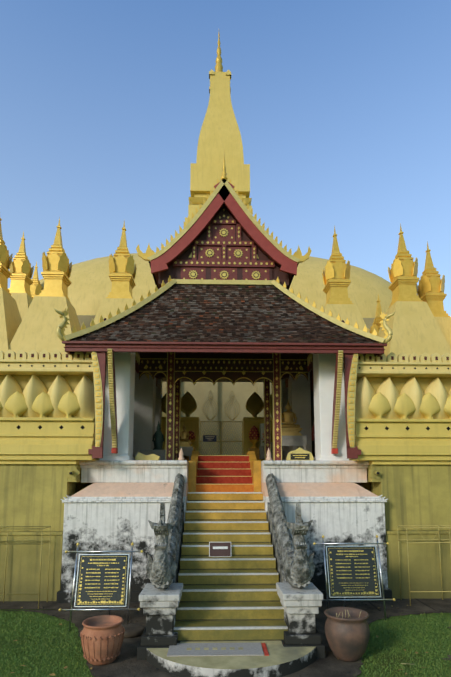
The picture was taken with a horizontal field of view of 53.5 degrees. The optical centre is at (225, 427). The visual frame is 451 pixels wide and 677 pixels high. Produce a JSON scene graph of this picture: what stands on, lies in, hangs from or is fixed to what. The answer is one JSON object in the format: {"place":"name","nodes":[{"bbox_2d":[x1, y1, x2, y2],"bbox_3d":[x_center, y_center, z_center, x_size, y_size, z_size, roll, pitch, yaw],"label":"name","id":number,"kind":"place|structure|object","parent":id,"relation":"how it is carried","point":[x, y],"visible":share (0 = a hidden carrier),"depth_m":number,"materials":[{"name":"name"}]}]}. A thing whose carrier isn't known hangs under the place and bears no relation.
{"place":"outdoors","nodes":[
{"label":"outdoors","id":0,"kind":"place"},
{"bbox_2d":[0,349,91,479],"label":"wall ornament","id":1,"kind":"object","parent":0,"point":[73,472],"depth_m":8.85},
{"bbox_2d":[39,252,391,454],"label":"stupa dome","id":2,"kind":"structure","parent":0,"point":[89,288],"depth_m":28.50,"materials":[{"name":"gold metal"}]},
{"bbox_2d":[182,34,251,229],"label":"stupa spire","id":3,"kind":"structure","parent":2,"relation":"on","point":[219,137],"depth_m":37.23,"materials":[{"name":"gold metal"}]},
{"bbox_2d":[200,391,242,454],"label":"pavilion gate","id":4,"kind":"structure","parent":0,"point":[228,441],"depth_m":13.91,"materials":[{"name":"yellow metal"}]},
{"bbox_2d":[165,352,281,459],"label":"decorated columns","id":5,"kind":"structure","parent":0,"point":[173,404],"depth_m":10.46,"materials":[{"name":"brown wood"}]},
{"bbox_2d":[99,352,348,460],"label":"white pillars","id":6,"kind":"structure","parent":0,"point":[139,408],"depth_m":9.38,"materials":[{"name":"white paint"}]},
{"bbox_2d":[88,349,360,458],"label":"eave brackets","id":7,"kind":"object","parent":6,"relation":"attached to","point":[99,375],"visible":0.98,"depth_m":8.67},
{"bbox_2d":[65,344,383,386],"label":"pavilion beams","id":8,"kind":"structure","parent":6,"relation":"on","point":[206,351],"depth_m":8.76,"materials":[{"name":"red wood"}]},
{"bbox_2d":[139,358,307,385],"bbox_3d":[-0.037,-1.295,10.504,3.960,0.650,0.075,0,-7,-1],"label":"hanging valance","id":9,"kind":"object","parent":8,"relation":"hanging from","point":[215,370],"visible":1,"depth_m":10.48,"materials":[{"name":"brown wood"}]},
{"bbox_2d":[135,352,312,380],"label":"brackets","id":10,"kind":"object","parent":8,"relation":"hanging from","point":[309,357],"visible":0.31,"depth_m":10.34,"materials":[{"name":"brown wood"}]},
{"bbox_2d":[64,284,384,391],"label":"lower roof tiles","id":11,"kind":"object","parent":8,"relation":"on","point":[219,313],"visible":0.58,"depth_m":9.56,"materials":[{"name":"brown tile"}]},
{"bbox_2d":[53,275,395,345],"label":"roof edge trim","id":12,"kind":"structure","parent":11,"relation":"on","point":[84,330],"depth_m":9.07,"materials":[{"name":"gold metal"}]},
{"bbox_2d":[136,155,310,289],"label":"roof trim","id":13,"kind":"structure","parent":12,"relation":"on","point":[266,244],"depth_m":10.67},
{"bbox_2d":[158,203,288,285],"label":"gable pediment","id":14,"kind":"structure","parent":13,"relation":"attached to","point":[223,247],"depth_m":10.82,"materials":[{"name":"red wood"}]},
{"bbox_2d":[0,288,450,416],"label":"stupa bases","id":15,"kind":"object","parent":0,"point":[28,323],"visible":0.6,"depth_m":17.84,"materials":[{"name":"gold metal"}]},
{"bbox_2d":[0,217,449,335],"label":"small spires","id":16,"kind":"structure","parent":15,"relation":"on","point":[402,273],"depth_m":18.80,"materials":[{"name":"gold metal"}]},
{"bbox_2d":[0,609,450,676],"bbox_3d":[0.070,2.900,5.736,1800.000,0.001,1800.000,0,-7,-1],"label":"lawn","id":17,"kind":"structure","parent":0,"point":[364,662],"depth_m":6.01,"materials":[{"name":"green plant"}]},
{"bbox_2d":[0,359,96,600],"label":"wall","id":18,"kind":"structure","parent":17,"relation":"on","point":[37,485],"depth_m":8.57,"materials":[{"name":"yellow paint"}]},
{"bbox_2d":[0,374,94,417],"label":"wall petals","id":19,"kind":"object","parent":18,"relation":"attached to","point":[59,398],"depth_m":8.73,"materials":[{"name":"gold metal"}]},
{"bbox_2d":[56,495,186,602],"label":"platform","id":20,"kind":"structure","parent":17,"relation":"on","point":[106,524],"depth_m":8.32,"materials":[{"name":"white paint"}]},
{"bbox_2d":[70,483,187,496],"bbox_3d":[-1.917,1.510,11.132,2.190,0.265,5.330,0,-7,-1],"label":"ledge","id":21,"kind":"object","parent":20,"relation":"on","point":[129,490],"visible":0.85,"depth_m":8.61,"materials":[{"name":"paint"}]},
{"bbox_2d":[79,460,187,482],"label":"platform","id":22,"kind":"structure","parent":21,"relation":"on","point":[132,471],"depth_m":8.89,"materials":[{"name":"white paint"}]},
{"bbox_2d":[185,426,259,460],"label":"flower arrangements","id":23,"kind":"object","parent":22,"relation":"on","point":[254,433],"visible":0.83,"depth_m":13.35,"materials":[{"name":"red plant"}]},
{"bbox_2d":[135,447,313,459],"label":"floor plaques","id":24,"kind":"object","parent":22,"relation":"on","point":[299,453],"visible":0.83,"depth_m":9.39,"materials":[{"name":"gold metal"}]},
{"bbox_2d":[76,458,370,492],"bbox_3d":[-0.352,3.504,22.431,30.000,2.870,26.700,0,-7,-1],"label":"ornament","id":25,"kind":"object","parent":17,"relation":"on","point":[81,486],"depth_m":9.55,"materials":[{"name":"gold concrete"}]},
{"bbox_2d":[92,390,361,483],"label":"pavilion back wall","id":26,"kind":"structure","parent":17,"relation":"on","point":[254,405],"depth_m":13.95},
{"bbox_2d":[203,435,216,441],"bbox_3d":[-0.487,0.350,13.854,0.420,0.200,0.014,0,-7,-1],"label":"gate notice","id":27,"kind":"object","parent":26,"relation":"attached to","point":[209,438],"visible":1,"depth_m":13.85,"materials":[{"name":"blue metal"}]},
{"bbox_2d":[263,495,391,600],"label":"platform","id":28,"kind":"structure","parent":17,"relation":"on","point":[348,519],"depth_m":8.44,"materials":[{"name":"white paint"}]},
{"bbox_2d":[261,483,377,496],"bbox_3d":[1.791,1.521,11.225,2.190,0.265,5.330,0,-7,-1],"label":"ledge","id":29,"kind":"object","parent":28,"relation":"on","point":[320,490],"visible":0.83,"depth_m":8.70,"materials":[{"name":"paint"}]},
{"bbox_2d":[261,460,368,482],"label":"platform","id":30,"kind":"structure","parent":29,"relation":"on","point":[304,471],"depth_m":8.98,"materials":[{"name":"white paint"}]},
{"bbox_2d":[140,436,306,460],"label":"shrine tables","id":31,"kind":"object","parent":30,"relation":"on","point":[298,441],"visible":0.23,"depth_m":11.14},
{"bbox_2d":[152,421,163,449],"bbox_3d":[-1.705,0.208,11.383,0.301,0.780,0.252,0,-7,-1],"label":"green statue","id":32,"kind":"object","parent":31,"relation":"on","point":[158,436],"visible":0.98,"depth_m":11.29,"materials":[{"name":"green stone"}]},
{"bbox_2d":[180,400,301,446],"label":"buddha statues","id":33,"kind":"object","parent":31,"relation":"on","point":[289,427],"visible":0.83,"depth_m":11.48,"materials":[{"name":"gold metal"}]},
{"bbox_2d":[259,423,263,458],"bbox_3d":[1.142,0.413,13.116,0.280,1.024,0.296,0,-7,-1],"label":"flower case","id":34,"kind":"object","parent":31,"relation":"on","point":[261,451],"visible":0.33,"depth_m":13.01,"materials":[{"name":"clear glass"}]},
{"bbox_2d":[351,362,450,598],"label":"wall","id":35,"kind":"structure","parent":17,"relation":"on","point":[412,484],"depth_m":8.75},
{"bbox_2d":[355,376,450,418],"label":"wall petals","id":36,"kind":"object","parent":35,"relation":"attached to","point":[411,400],"depth_m":8.91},
{"bbox_2d":[441,626,450,660],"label":"lawn worn patches","id":37,"kind":"object","parent":17,"relation":"on","point":[449,656],"visible":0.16,"depth_m":5.55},
{"bbox_2d":[0,598,450,676],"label":"paving apron","id":38,"kind":"object","parent":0,"point":[125,663],"visible":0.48,"depth_m":7.17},
{"bbox_2d":[0,526,50,608],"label":"offering rack","id":39,"kind":"object","parent":38,"relation":"on","point":[7,541],"visible":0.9,"depth_m":8.14,"materials":[{"name":"paint"}]},
{"bbox_2d":[59,542,142,630],"bbox_3d":[-1.893,2.438,7.076,1.214,1.254,0.774,0,-7,-1],"label":"sign board","id":40,"kind":"object","parent":38,"relation":"on","point":[102,580],"visible":1,"depth_m":6.85,"materials":[{"name":"metal"}]},
{"bbox_2d":[80,615,124,664],"bbox_3d":[-1.514,2.624,5.508,0.530,0.468,0.531,0,-7,-1],"label":"pot","id":41,"kind":"object","parent":38,"relation":"on","point":[102,637],"visible":1,"depth_m":5.33,"materials":[{"name":"ceramic"}]},
{"bbox_2d":[122,623,144,637],"bbox_3d":[-1.369,2.928,6.452,0.420,0.090,0.420,0,-7,-1],"label":"stone","id":42,"kind":"object","parent":38,"relation":"on","point":[133,630],"visible":0.79,"depth_m":6.35,"materials":[{"name":"grey stone"}]},
{"bbox_2d":[137,583,182,659],"bbox_3d":[-0.838,2.525,5.880,0.520,0.780,0.680,0,-7,-1],"label":"pedestal","id":43,"kind":"object","parent":38,"relation":"on","point":[159,606],"visible":0.9,"depth_m":5.62,"materials":[{"name":"white concrete"}]},
{"bbox_2d":[146,448,184,589],"bbox_3d":[-0.871,1.640,7.290,0.400,2.880,3.295,0,-7,-1],"label":"naga balustrade","id":44,"kind":"object","parent":43,"relation":"on","point":[163,567],"visible":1,"depth_m":5.90,"materials":[{"name":"stone"}]},
{"bbox_2d":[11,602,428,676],"bbox_3d":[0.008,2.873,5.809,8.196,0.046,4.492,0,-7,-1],"label":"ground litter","id":45,"kind":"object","parent":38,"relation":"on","point":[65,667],"visible":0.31,"depth_m":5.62,"materials":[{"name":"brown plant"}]},
{"bbox_2d":[174,451,287,641],"bbox_3d":[-0.030,1.929,9.831,1.510,2.926,7.906,0,-7,-1],"label":"stair flight","id":46,"kind":"object","parent":38,"relation":"on","point":[234,597],"visible":0.81,"depth_m":7.05,"materials":[{"name":"gold concrete"}]},
{"bbox_2d":[209,542,230,556],"bbox_3d":[-0.087,1.990,7.287,0.360,0.235,0.068,0,-7,-1],"label":"small sign","id":47,"kind":"object","parent":46,"relation":"on","point":[219,549],"visible":0.94,"depth_m":7.27,"materials":[{"name":"brown metal"}]},
{"bbox_2d":[146,641,315,676],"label":"stair landing","id":48,"kind":"object","parent":38,"relation":"on","point":[232,659],"visible":0.92,"depth_m":5.22,"materials":[{"name":"paint"}]},
{"bbox_2d":[276,582,324,657],"bbox_3d":[0.971,2.530,5.925,0.520,0.780,0.680,0,-7,-1],"label":"statue pedestal","id":49,"kind":"object","parent":38,"relation":"on","point":[301,606],"visible":0.79,"depth_m":5.67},
{"bbox_2d":[266,448,314,588],"bbox_3d":[0.939,1.645,7.336,0.400,2.880,3.295,0,-7,-1],"label":"naga balustrade","id":50,"kind":"object","parent":49,"relation":"on","point":[295,566],"visible":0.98,"depth_m":6.39,"materials":[{"name":"stone"}]},
{"bbox_2d":[324,607,369,661],"bbox_3d":[1.524,2.591,5.610,0.552,0.559,0.552,0,-7,-1],"label":"pot","id":51,"kind":"object","parent":38,"relation":"on","point":[347,631],"visible":1,"depth_m":5.42,"materials":[{"name":"brown ceramic"}]},
{"bbox_2d":[313,535,394,619],"bbox_3d":[2.086,2.466,7.557,1.274,1.314,0.774,0,-7,-1],"label":"sign board","id":52,"kind":"object","parent":38,"relation":"on","point":[352,571],"visible":0.96,"depth_m":7.33,"materials":[{"name":"metal"}]},
{"bbox_2d":[397,525,450,605],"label":"offering rack","id":53,"kind":"object","parent":38,"relation":"on","point":[439,539],"visible":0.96,"depth_m":8.15,"materials":[{"name":"paint"}]},
{"bbox_2d":[0,0,450,316],"label":"sky","id":54,"kind":"structure","parent":0,"point":[342,108],"materials":[{"name":"blue"}]},
{"bbox_2d":[358,352,450,479],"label":"wall ornaments","id":55,"kind":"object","parent":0,"point":[376,472],"depth_m":9.03}
]}

